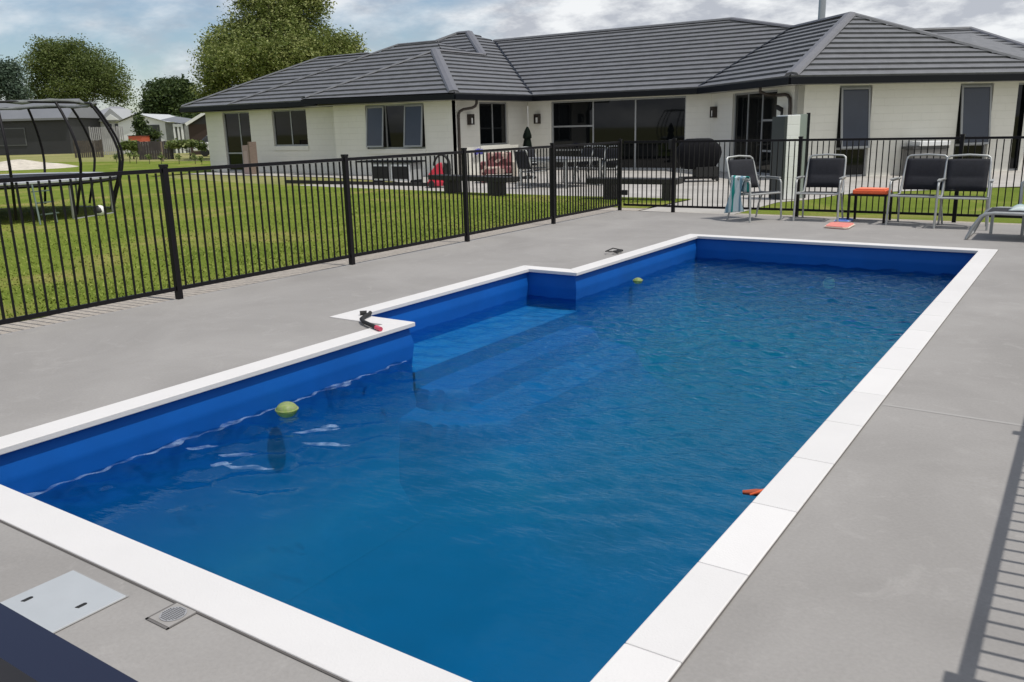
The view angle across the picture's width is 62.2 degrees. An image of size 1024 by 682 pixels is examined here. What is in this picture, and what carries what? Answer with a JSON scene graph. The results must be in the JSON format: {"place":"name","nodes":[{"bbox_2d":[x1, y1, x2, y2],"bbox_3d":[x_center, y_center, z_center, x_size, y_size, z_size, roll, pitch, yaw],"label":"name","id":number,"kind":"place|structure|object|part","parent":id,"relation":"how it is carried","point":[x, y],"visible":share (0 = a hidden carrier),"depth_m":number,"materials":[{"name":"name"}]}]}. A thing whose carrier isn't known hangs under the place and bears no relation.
{"place":"outdoors","nodes":[
{"label":"outdoors","id":0,"kind":"place"},
{"bbox_2d":[99,106,136,151],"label":"white house","id":1,"kind":"structure","parent":0,"point":[112,114],"depth_m":90.55,"materials":[{"name":"grey"}]},
{"bbox_2d":[115,114,175,152],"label":"white garage","id":2,"kind":"structure","parent":0,"point":[155,121],"depth_m":75.80,"materials":[{"name":"grey"}]},
{"bbox_2d":[148,125,160,147],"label":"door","id":3,"kind":"structure","parent":2,"relation":"in","point":[153,126],"depth_m":75.76,"materials":[{"name":"grey"}]},
{"bbox_2d":[185,113,206,154],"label":"brown barn","id":4,"kind":"structure","parent":0,"point":[197,127],"depth_m":66.30,"materials":[{"name":"brown wood"}]},
{"bbox_2d":[0,161,688,319],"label":"lawn","id":5,"kind":"structure","parent":0,"point":[106,167],"depth_m":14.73,"materials":[{"name":"green plant"}]},
{"bbox_2d":[0,159,77,170],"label":"gravel mound","id":6,"kind":"object","parent":5,"relation":"on","point":[18,164],"visible":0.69,"depth_m":43.73,"materials":[{"name":"beige gravel"}]},
{"bbox_2d":[0,98,123,224],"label":"trampoline","id":7,"kind":"object","parent":5,"relation":"on","point":[45,184],"visible":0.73,"depth_m":16.54,"materials":[{"name":"metal"},{"name":"fabric"},{"name":"plastic"}]},
{"bbox_2d":[93,205,103,215],"bbox_3d":[-8.131,-2.569,16.746,0.220,0.220,0.220,8,17,33],"label":"football","id":8,"kind":"object","parent":5,"relation":"on","point":[100,210],"visible":0.63,"depth_m":16.67,"materials":[{"name":"white leather"}]},
{"bbox_2d":[124,150,133,159],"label":"sapling","id":9,"kind":"object","parent":5,"relation":"on","point":[127,153],"visible":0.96,"depth_m":48.34,"materials":[{"name":"green plant"}]},
{"bbox_2d":[131,151,139,163],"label":"sapling","id":10,"kind":"object","parent":5,"relation":"on","point":[135,153],"visible":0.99,"depth_m":47.56,"materials":[{"name":"green plant"}]},
{"bbox_2d":[160,142,163,161],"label":"stake","id":11,"kind":"object","parent":5,"relation":"on","point":[161,151],"visible":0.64,"depth_m":50.15,"materials":[{"name":"brown wood"}]},
{"bbox_2d":[174,153,181,163],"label":"sapling","id":12,"kind":"object","parent":5,"relation":"on","point":[178,156],"visible":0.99,"depth_m":45.19,"materials":[{"name":"green plant"}]},
{"bbox_2d":[189,153,197,163],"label":"sapling","id":13,"kind":"object","parent":5,"relation":"on","point":[194,156],"visible":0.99,"depth_m":44.39,"materials":[{"name":"green plant"}]},
{"bbox_2d":[428,174,517,195],"bbox_3d":[-0.925,-3.641,19.858,2.681,0.440,0.420,12,19,43],"label":"garden bench","id":14,"kind":"object","parent":5,"relation":"on","point":[458,176],"visible":0.49,"depth_m":19.38,"materials":[{"name":"brown wood"}]},
{"bbox_2d":[587,177,682,200],"bbox_3d":[2.489,-3.103,17.371,1.948,0.450,0.420,6,16,28],"label":"garden bench","id":15,"kind":"object","parent":5,"relation":"on","point":[654,183],"visible":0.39,"depth_m":17.06,"materials":[{"name":"brown wood"}]},
{"bbox_2d":[0,151,1019,210],"bbox_3d":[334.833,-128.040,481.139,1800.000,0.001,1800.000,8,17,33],"label":"ground","id":16,"kind":"structure","parent":0,"point":[66,157],"depth_m":53.88,"materials":[{"name":"green plant"}]},
{"bbox_2d":[0,55,38,99],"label":"oak tree","id":17,"kind":"object","parent":16,"relation":"on","point":[13,86],"visible":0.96,"depth_m":94.42,"materials":[{"name":"green plant"}]},
{"bbox_2d":[0,99,103,154],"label":"shed","id":18,"kind":"structure","parent":16,"relation":"on","point":[52,128],"depth_m":84.06,"materials":[{"name":"grey metal"}]},
{"bbox_2d":[0,128,26,145],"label":"window","id":19,"kind":"structure","parent":18,"relation":"in","point":[14,136],"depth_m":83.86,"materials":[{"name":"grey glass"}]},
{"bbox_2d":[15,33,140,109],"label":"oak tree","id":20,"kind":"object","parent":16,"relation":"on","point":[68,69],"visible":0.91,"depth_m":110.39,"materials":[{"name":"green plant"}]},
{"bbox_2d":[73,139,103,157],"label":"garden fence","id":21,"kind":"object","parent":16,"relation":"on","point":[89,150],"visible":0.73,"depth_m":66.20,"materials":[{"name":"wood"}]},
{"bbox_2d":[88,126,125,154],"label":"garden fence","id":22,"kind":"object","parent":16,"relation":"on","point":[108,137],"visible":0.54,"depth_m":73.95,"materials":[{"name":"grey wood"}]},
{"bbox_2d":[118,139,140,158],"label":"garden shrub","id":23,"kind":"object","parent":16,"relation":"on","point":[129,145],"visible":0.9,"depth_m":57.80,"materials":[{"name":"green plant"}]},
{"bbox_2d":[128,135,149,154],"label":"trailer","id":24,"kind":"object","parent":16,"relation":"on","point":[142,138],"visible":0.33,"depth_m":68.04,"materials":[{"name":"brown metal"}]},
{"bbox_2d":[130,108,163,152],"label":"garden shrub","id":25,"kind":"object","parent":16,"relation":"on","point":[140,127],"visible":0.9,"depth_m":69.71,"materials":[{"name":"green plant"}]},
{"bbox_2d":[137,140,173,159],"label":"garden fence","id":26,"kind":"object","parent":16,"relation":"on","point":[153,150],"visible":0.84,"depth_m":56.18,"materials":[{"name":"brown wood"}]},
{"bbox_2d":[134,74,201,115],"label":"round tree","id":27,"kind":"object","parent":16,"relation":"on","point":[165,95],"visible":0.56,"depth_m":101.82,"materials":[{"name":"green plant"}]},
{"bbox_2d":[161,116,190,152],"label":"grey outbuilding","id":28,"kind":"structure","parent":16,"relation":"on","point":[178,129],"depth_m":73.91,"materials":[{"name":"paint"}]},
{"bbox_2d":[164,138,207,158],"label":"garden shrub","id":29,"kind":"object","parent":16,"relation":"on","point":[184,144],"visible":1,"depth_m":55.69,"materials":[{"name":"green plant"}]},
{"bbox_2d":[171,97,202,118],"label":"dark tree","id":30,"kind":"object","parent":16,"relation":"on","point":[188,115],"visible":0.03,"depth_m":82.76,"materials":[{"name":"green plant"}]},
{"bbox_2d":[193,135,208,155],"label":"parked car","id":31,"kind":"object","parent":16,"relation":"on","point":[204,153],"visible":0.2,"depth_m":60.18,"materials":[{"name":"white"}]},
{"bbox_2d":[187,0,370,100],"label":"tree","id":32,"kind":"object","parent":16,"relation":"on","point":[244,48],"visible":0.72,"depth_m":50.16,"materials":[{"name":"green plant"}]},
{"bbox_2d":[0,207,1020,334],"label":"gravel strip","id":33,"kind":"object","parent":16,"relation":"on","point":[64,317],"visible":0.71,"depth_m":9.09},
{"bbox_2d":[671,134,1023,222],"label":"pool fence","id":34,"kind":"object","parent":33,"relation":"on","point":[954,214],"visible":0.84,"depth_m":13.21,"materials":[{"name":"black metal"}]},
{"bbox_2d":[0,210,1023,681],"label":"pool deck","id":35,"kind":"structure","parent":16,"relation":"on","point":[896,552],"depth_m":3.69,"materials":[{"name":"concrete"}]},
{"bbox_2d":[0,570,127,632],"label":"hatch lid","id":36,"kind":"object","parent":35,"relation":"on","point":[61,602],"visible":0.84,"depth_m":2.82,"materials":[{"name":"plastic"}]},
{"bbox_2d":[0,603,137,681],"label":"pool fence","id":37,"kind":"object","parent":35,"relation":"on","point":[31,651],"visible":1,"depth_m":0.49,"materials":[{"name":"black"}]},
{"bbox_2d":[145,603,195,628],"bbox_3d":[-1.090,0.883,2.722,0.116,0.018,0.115,8,17,33],"label":"drain","id":38,"kind":"object","parent":35,"relation":"on","point":[170,616],"visible":1,"depth_m":2.71,"materials":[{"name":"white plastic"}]},
{"bbox_2d":[0,139,622,324],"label":"pool fence","id":39,"kind":"object","parent":35,"relation":"on","point":[163,170],"visible":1,"depth_m":9.09,"materials":[{"name":"black metal"}]},
{"bbox_2d":[622,139,671,206],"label":"fence gate","id":40,"kind":"structure","parent":39,"relation":"attached to","point":[626,192],"depth_m":14.77,"materials":[{"name":"black metal"}]},
{"bbox_2d":[0,234,997,681],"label":"swimming pool","id":41,"kind":"structure","parent":35,"relation":"in","point":[412,538],"depth_m":5.98,"materials":[{"name":"blue liquid"}]},
{"bbox_2d":[359,310,382,330],"bbox_3d":[-1.141,-0.148,6.767,0.131,0.081,0.706,-5,15,-15],"label":"snorkel","id":42,"kind":"object","parent":41,"relation":"on","point":[365,314],"visible":0.98,"depth_m":6.69,"materials":[{"name":"black plastic"}]},
{"bbox_2d":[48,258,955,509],"bbox_3d":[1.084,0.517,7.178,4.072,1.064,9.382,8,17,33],"label":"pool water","id":43,"kind":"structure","parent":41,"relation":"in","point":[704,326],"depth_m":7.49,"materials":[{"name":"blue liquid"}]},
{"bbox_2d":[275,401,298,417],"bbox_3d":[-1.484,0.452,5.598,0.155,0.105,0.155,8,17,33],"label":"swim ball","id":44,"kind":"object","parent":43,"relation":"on","point":[286,409],"visible":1,"depth_m":5.55,"materials":[{"name":"plastic"}]},
{"bbox_2d":[633,277,642,283],"bbox_3d":[1.470,-0.703,9.919,0.122,0.077,0.122,8,17,33],"label":"swim ball","id":45,"kind":"object","parent":43,"relation":"on","point":[637,279],"visible":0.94,"depth_m":9.88,"materials":[{"name":"plastic"}]},
{"bbox_2d":[743,489,762,495],"bbox_3d":[1.266,0.740,4.178,0.258,0.044,0.063,1,14,9],"label":"pool toy","id":46,"kind":"object","parent":43,"relation":"on","point":[753,492],"visible":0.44,"depth_m":4.17,"materials":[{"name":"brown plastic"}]},
{"bbox_2d":[0,251,997,681],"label":"deck seam","id":47,"kind":"object","parent":35,"relation":"on","point":[346,681],"visible":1,"depth_m":2.90,"materials":[{"name":"grey concrete"}]},
{"bbox_2d":[605,248,622,252],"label":"goggles","id":48,"kind":"object","parent":35,"relation":"on","point":[617,250],"visible":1,"depth_m":10.10,"materials":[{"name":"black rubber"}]},
{"bbox_2d":[726,155,781,222],"bbox_3d":[3.718,-2.373,13.159,0.672,0.984,0.676,-9,16,-27],"label":"sling chair","id":49,"kind":"object","parent":35,"relation":"on","point":[743,167],"visible":0.92,"depth_m":13.23,"materials":[{"name":"metal"}]},
{"bbox_2d":[724,175,749,212],"bbox_3d":[3.451,-2.238,13.029,0.146,0.580,0.444,-9,16,-27],"label":"towel","id":50,"kind":"object","parent":49,"relation":"hanging from","point":[734,203],"visible":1,"depth_m":12.98,"materials":[{"name":"fabric"}]},
{"bbox_2d":[792,153,846,221],"bbox_3d":[4.709,-2.337,12.917,0.672,0.984,0.676,7,16,30],"label":"sling chair","id":51,"kind":"object","parent":35,"relation":"on","point":[824,172],"visible":0.96,"depth_m":12.99,"materials":[{"name":"fabric"}]},
{"bbox_2d":[824,222,854,228],"bbox_3d":[4.649,-1.642,12.085,0.380,0.041,0.574,8,17,33],"label":"kickboard","id":52,"kind":"object","parent":35,"relation":"on","point":[839,225],"visible":1,"depth_m":11.96,"materials":[{"name":"pink plastic"}]},
{"bbox_2d":[834,218,852,221],"bbox_3d":[4.976,-1.810,12.728,0.240,0.035,0.363,8,17,33],"label":"kickboard","id":53,"kind":"object","parent":35,"relation":"on","point":[844,220],"visible":0.68,"depth_m":12.64,"materials":[{"name":"blue plastic"}]},
{"bbox_2d":[846,192,893,222],"bbox_3d":[5.324,-1.990,12.642,0.540,0.410,0.480,8,17,33],"label":"side table","id":54,"kind":"object","parent":35,"relation":"on","point":[855,206],"visible":0.73,"depth_m":12.57,"materials":[{"name":"black"}]},
{"bbox_2d":[853,187,888,194],"bbox_3d":[5.305,-2.215,12.526,0.499,0.080,0.350,8,17,33],"label":"towel","id":55,"kind":"object","parent":54,"relation":"on","point":[873,190],"visible":0.84,"depth_m":12.40,"materials":[{"name":"orange fabric"}]},
{"bbox_2d":[885,153,947,226],"bbox_3d":[5.793,-2.154,12.087,0.672,0.984,0.676,10,18,38],"label":"sling chair","id":56,"kind":"object","parent":35,"relation":"on","point":[923,173],"visible":0.88,"depth_m":12.16,"materials":[{"name":"fabric"}]},
{"bbox_2d":[883,404,1023,425],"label":"deck joint","id":57,"kind":"object","parent":35,"relation":"on","point":[954,415],"visible":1,"depth_m":4.37,"materials":[{"name":"grey"}]},
{"bbox_2d":[932,154,993,230],"bbox_3d":[6.209,-2.054,11.649,0.672,0.984,0.676,7,16,29],"label":"sling chair","id":58,"kind":"object","parent":35,"relation":"on","point":[966,175],"visible":0.99,"depth_m":11.73,"materials":[{"name":"fabric"}]},
{"bbox_2d":[965,181,1023,238],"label":"sun lounger","id":59,"kind":"object","parent":35,"relation":"on","point":[992,211],"visible":0.95,"depth_m":10.60,"materials":[{"name":"metal"}]},
{"bbox_2d":[1008,204,1023,211],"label":"towel","id":60,"kind":"object","parent":59,"relation":"on","point":[1018,207],"visible":1,"depth_m":10.39,"materials":[{"name":"white fabric"}]},
{"bbox_2d":[179,0,1023,176],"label":"house","id":61,"kind":"structure","parent":16,"relation":"on","point":[850,75],"depth_m":28.43,"materials":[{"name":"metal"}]},
{"bbox_2d":[223,112,251,170],"bbox_3d":[-11.008,-8.060,34.380,1.640,2.330,0.050,8,17,33],"label":"glass door","id":62,"kind":"structure","parent":61,"relation":"in","point":[237,124],"depth_m":34.43,"materials":[{"name":"glass"}]},
{"bbox_2d":[273,109,308,149],"bbox_3d":[-8.484,-8.084,32.550,1.960,1.510,0.155,8,17,33],"label":"window","id":63,"kind":"structure","parent":61,"relation":"in","point":[290,126],"depth_m":32.58,"materials":[{"name":"glass"}]},
{"bbox_2d":[366,103,425,153],"bbox_3d":[-3.976,-7.180,28.770,2.680,1.630,0.252,8,17,33],"label":"window","id":64,"kind":"structure","parent":61,"relation":"in","point":[390,128],"depth_m":28.85,"materials":[{"name":"glass"}]},
{"bbox_2d":[479,102,509,149],"bbox_3d":[-0.642,-7.421,29.319,0.155,1.590,1.770,8,17,33],"label":"window","id":65,"kind":"structure","parent":61,"relation":"in","point":[493,120],"depth_m":29.36,"materials":[{"name":"glass"}]},
{"bbox_2d":[552,96,685,169],"bbox_3d":[3.591,-7.113,29.236,5.120,2.350,0.050,8,17,33],"label":"sliding door","id":66,"kind":"structure","parent":61,"relation":"in","point":[650,118],"depth_m":29.00,"materials":[{"name":"glass"}]},
{"bbox_2d":[733,90,777,174],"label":"french door","id":67,"kind":"structure","parent":61,"relation":"in","point":[754,112],"depth_m":24.51,"materials":[{"name":"glass"}]},
{"bbox_2d":[835,85,870,176],"bbox_3d":[9.021,-5.535,22.468,0.826,2.360,0.826,8,17,33],"label":"window","id":68,"kind":"structure","parent":61,"relation":"in","point":[854,100],"depth_m":22.34,"materials":[{"name":"glass"}]},
{"bbox_2d":[954,83,992,158],"bbox_3d":[12.538,-5.785,23.114,0.875,2.360,0.875,8,17,33],"label":"window","id":69,"kind":"structure","parent":61,"relation":"in","point":[975,100],"depth_m":22.98,"materials":[{"name":"glass"}]},
{"bbox_2d":[1009,82,1023,170],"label":"window","id":70,"kind":"structure","parent":61,"relation":"in","point":[1019,115],"depth_m":23.45,"materials":[{"name":"glass"}]},
{"bbox_2d":[0,0,1023,113],"label":"sky","id":71,"kind":"structure","parent":0,"point":[153,37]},
{"bbox_2d":[186,168,1023,213],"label":"patio","id":72,"kind":"structure","parent":0,"point":[895,186],"depth_m":20.81,"materials":[{"name":"concrete"}]},
{"bbox_2d":[242,142,258,173],"bbox_3d":[-9.970,-6.961,32.335,0.440,1.210,0.340,8,17,33],"label":"wooden locker","id":73,"kind":"object","parent":72,"relation":"on","point":[249,150],"visible":0.67,"depth_m":32.20,"materials":[{"name":"brown wood"}]},
{"bbox_3d":[-10.091,-6.932,32.232,0.200,0.550,0.011,8,17,33],"label":"door","id":74,"kind":"part","parent":73,"relation":"part of","materials":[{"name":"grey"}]},
{"bbox_2d":[286,180,438,186],"bbox_3d":[-4.470,-4.568,24.579,6.029,0.100,0.060,8,17,33],"label":"garden edging","id":75,"kind":"object","parent":72,"relation":"on","point":[354,182],"visible":0.64,"depth_m":24.48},
{"bbox_2d":[357,160,424,182],"bbox_3d":[-3.525,-4.913,24.706,2.119,0.660,0.671,8,17,33],"label":"rabbit hutch","id":76,"kind":"object","parent":72,"relation":"on","point":[395,170],"visible":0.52,"depth_m":24.28,"materials":[{"name":"grey paint"}]},
{"bbox_2d":[371,164,390,180],"bbox_3d":[-3.790,-4.870,24.542,0.671,0.450,0.045,8,17,32],"label":"door","id":77,"kind":"structure","parent":76,"relation":"in","point":[374,165],"depth_m":24.50,"materials":[{"name":"plastic"}]},
{"bbox_2d":[391,165,410,180],"bbox_3d":[-3.171,-4.785,24.147,0.691,0.450,0.045,8,17,32],"label":"door","id":78,"kind":"structure","parent":76,"relation":"in","point":[395,166],"depth_m":24.13,"materials":[{"name":"plastic"}]},
{"bbox_2d":[428,155,450,187],"bbox_3d":[-1.928,-4.521,22.547,0.620,0.859,0.461,-1,14,0],"label":"ride on toy","id":79,"kind":"object","parent":72,"relation":"on","point":[437,172],"visible":0.52,"depth_m":22.39,"materials":[{"name":"red plastic"}]},
{"bbox_2d":[481,152,516,175],"bbox_3d":[-0.369,-4.917,24.006,1.021,0.800,0.621,-1,14,0],"label":"patio armchair","id":80,"kind":"object","parent":72,"relation":"on","point":[496,169],"visible":0.39,"depth_m":23.81,"materials":[{"name":"red fabric"}]},
{"bbox_2d":[523,126,532,178],"bbox_3d":[0.474,-5.616,25.304,0.480,1.520,0.480,8,17,33],"label":"parasol","id":81,"kind":"object","parent":72,"relation":"on","point":[527,136],"visible":0.73,"depth_m":25.13,"materials":[{"name":"fabric"}]},
{"bbox_2d":[513,150,545,186],"bbox_3d":[0.449,-4.371,21.483,0.676,0.984,0.672,-12,17,-35],"label":"sling chair","id":82,"kind":"object","parent":72,"relation":"on","point":[526,163],"visible":0.59,"depth_m":21.32,"materials":[{"name":"metal"}]},
{"bbox_2d":[517,149,545,184],"bbox_3d":[0.526,-4.786,23.117,0.672,0.984,0.676,-9,16,-28],"label":"sling chair","id":83,"kind":"object","parent":72,"relation":"on","point":[532,161],"visible":0.18,"depth_m":23.28,"materials":[{"name":"metal"}]},
{"bbox_2d":[520,156,600,187],"bbox_3d":[1.230,-4.395,22.035,1.115,0.715,2.001,-11,17,-33],"label":"patio table","id":84,"kind":"object","parent":72,"relation":"on","point":[565,164],"visible":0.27,"depth_m":21.46,"materials":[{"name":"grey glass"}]},
{"bbox_2d":[562,145,592,183],"bbox_3d":[1.810,-4.758,22.881,0.676,0.984,0.672,-8,16,-26],"label":"sling chair","id":85,"kind":"object","parent":72,"relation":"on","point":[579,162],"visible":0.29,"depth_m":22.97,"materials":[{"name":"metal"}]},
{"bbox_2d":[574,145,604,179],"bbox_3d":[2.095,-4.694,22.599,0.676,0.984,0.672,-13,18,-39],"label":"sling chair","id":86,"kind":"object","parent":72,"relation":"on","point":[594,156],"visible":0.34,"depth_m":22.63,"materials":[{"name":"metal"}]},
{"bbox_2d":[589,145,616,176],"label":"sling chair","id":87,"kind":"object","parent":72,"relation":"on","point":[607,160],"visible":0.25,"depth_m":22.12,"materials":[{"name":"metal"}]},
{"bbox_2d":[676,138,721,181],"bbox_3d":[4.896,-4.756,22.309,1.209,1.105,0.623,-1,14,0],"label":"barbecue","id":88,"kind":"object","parent":72,"relation":"on","point":[700,159],"visible":0.76,"depth_m":22.06,"materials":[{"name":"black metal"}]},
{"bbox_2d":[901,140,950,173],"bbox_3d":[11.019,-4.896,22.686,1.080,0.860,0.530,-4,14,-10],"label":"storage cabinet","id":89,"kind":"object","parent":72,"relation":"on","point":[925,145],"visible":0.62,"depth_m":22.43,"materials":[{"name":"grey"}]},
{"bbox_2d":[737,188,1023,223],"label":"lawn","id":90,"kind":"structure","parent":0,"point":[932,206],"depth_m":15.06,"materials":[{"name":"green plant"}]},
{"bbox_2d":[769,113,810,199],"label":"garden pillar","id":91,"kind":"structure","parent":90,"relation":"on","point":[795,126],"depth_m":16.55,"materials":[{"name":"grey painted plaster"}]}
]}

